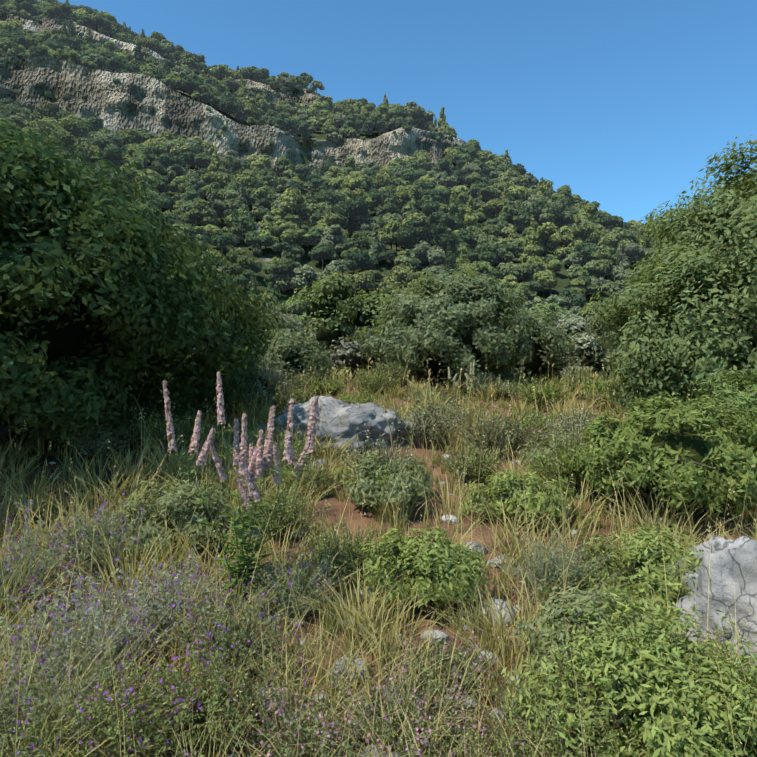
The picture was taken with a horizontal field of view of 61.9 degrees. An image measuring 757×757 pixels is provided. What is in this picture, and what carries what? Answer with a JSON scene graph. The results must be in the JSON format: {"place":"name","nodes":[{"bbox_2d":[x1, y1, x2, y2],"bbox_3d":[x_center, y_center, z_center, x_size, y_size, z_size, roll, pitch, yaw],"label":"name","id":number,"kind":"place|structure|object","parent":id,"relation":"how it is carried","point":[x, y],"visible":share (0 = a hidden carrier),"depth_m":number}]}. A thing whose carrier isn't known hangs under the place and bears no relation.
{"place":"outdoors","nodes":[
{"label":"outdoors","id":0,"kind":"place"},
{"bbox_2d":[0,12,317,107],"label":"cliff","id":1,"kind":"structure","parent":0,"point":[276,95],"depth_m":285.20},
{"bbox_2d":[0,55,466,181],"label":"cliff","id":2,"kind":"structure","parent":0,"point":[143,102],"depth_m":225.48},
{"bbox_2d":[0,19,471,145],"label":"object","id":3,"kind":"object","parent":2,"relation":"on","point":[223,127],"visible":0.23,"depth_m":250.98},
{"bbox_2d":[0,86,756,756],"bbox_3d":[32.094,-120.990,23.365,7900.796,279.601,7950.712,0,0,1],"label":"ground","id":4,"kind":"structure","parent":0,"point":[362,516],"depth_m":5.15},
{"bbox_2d":[163,372,318,614],"bbox_3d":[-0.699,0.623,3.415,0.735,1.330,0.614,0,0,1],"label":"tall flower plant","id":5,"kind":"object","parent":4,"relation":"on","point":[257,452],"depth_m":3.39},
{"bbox_2d":[279,524,304,538],"bbox_3d":[-0.702,1.177,4.869,0.306,0.116,0.257,0,0,24],"label":"path rock","id":6,"kind":"object","parent":4,"relation":"on","point":[299,534],"visible":0.21,"depth_m":4.77},
{"bbox_2d":[275,396,415,453],"bbox_3d":[-0.389,0.623,7.976,1.772,0.811,1.250,0,0,1],"label":"rock","id":7,"kind":"object","parent":4,"relation":"on","point":[341,417],"visible":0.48,"depth_m":7.64},
{"bbox_2d":[0,0,692,365],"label":"forested hillside","id":8,"kind":"structure","parent":4,"relation":"on","point":[500,192]},
{"bbox_2d":[325,657,371,687],"bbox_3d":[-0.133,1.322,2.837,0.213,0.122,0.192,0,0,1],"label":"path rock","id":9,"kind":"object","parent":4,"relation":"on","point":[352,662],"visible":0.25,"depth_m":2.79},
{"bbox_2d":[1,390,728,756],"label":"scattered stones","id":10,"kind":"object","parent":4,"relation":"on","point":[443,634],"visible":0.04,"depth_m":3.35},
{"bbox_2d":[355,744,400,756],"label":"rock","id":11,"kind":"object","parent":4,"relation":"on","point":[375,751],"visible":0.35,"depth_m":2.29},
{"bbox_2d":[0,109,756,756],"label":"bushes","id":12,"kind":"object","parent":4,"relation":"on","point":[62,227],"depth_m":5.82},
{"bbox_2d":[0,355,756,756],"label":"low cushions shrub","id":13,"kind":"object","parent":4,"relation":"on","point":[210,701],"depth_m":2.85},
{"bbox_2d":[0,352,756,756],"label":"grass","id":14,"kind":"structure","parent":4,"relation":"on","point":[12,452],"depth_m":3.82},
{"bbox_2d":[145,273,619,380],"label":"trees","id":15,"kind":"object","parent":4,"relation":"on","point":[336,323],"depth_m":17.68},
{"bbox_2d":[448,359,479,403],"bbox_3d":[1.473,0.082,10.799,0.554,0.809,0.455,0,0,1],"label":"flower plant","id":16,"kind":"object","parent":4,"relation":"on","point":[472,370],"depth_m":10.74},
{"bbox_2d":[467,660,486,672],"bbox_3d":[0.451,1.335,2.923,0.118,0.053,0.093,0,0,1],"label":"path rock","id":17,"kind":"object","parent":4,"relation":"on","point":[478,666],"visible":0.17,"depth_m":2.90},
{"bbox_2d":[489,707,508,720],"bbox_3d":[0.501,1.393,2.617,0.082,0.044,0.069,0,0,32],"label":"path rock","id":18,"kind":"object","parent":4,"relation":"on","point":[496,711],"visible":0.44,"depth_m":2.60},
{"bbox_2d":[487,554,517,567],"bbox_3d":[0.838,1.230,4.248,0.214,0.086,0.164,0,0,-23],"label":"path rock","id":19,"kind":"object","parent":4,"relation":"on","point":[495,565],"visible":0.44,"depth_m":4.20},
{"bbox_2d":[508,675,524,687],"bbox_3d":[0.625,1.353,2.832,0.083,0.051,0.088,0,0,40],"label":"path rock","id":20,"kind":"object","parent":4,"relation":"on","point":[511,678],"visible":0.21,"depth_m":2.81},
{"bbox_2d":[648,536,756,684],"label":"rock","id":21,"kind":"object","parent":4,"relation":"on","point":[730,562],"visible":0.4,"depth_m":2.89},
{"bbox_2d":[38,0,756,227],"label":"sky","id":22,"kind":"structure","parent":0,"point":[623,104]}
]}

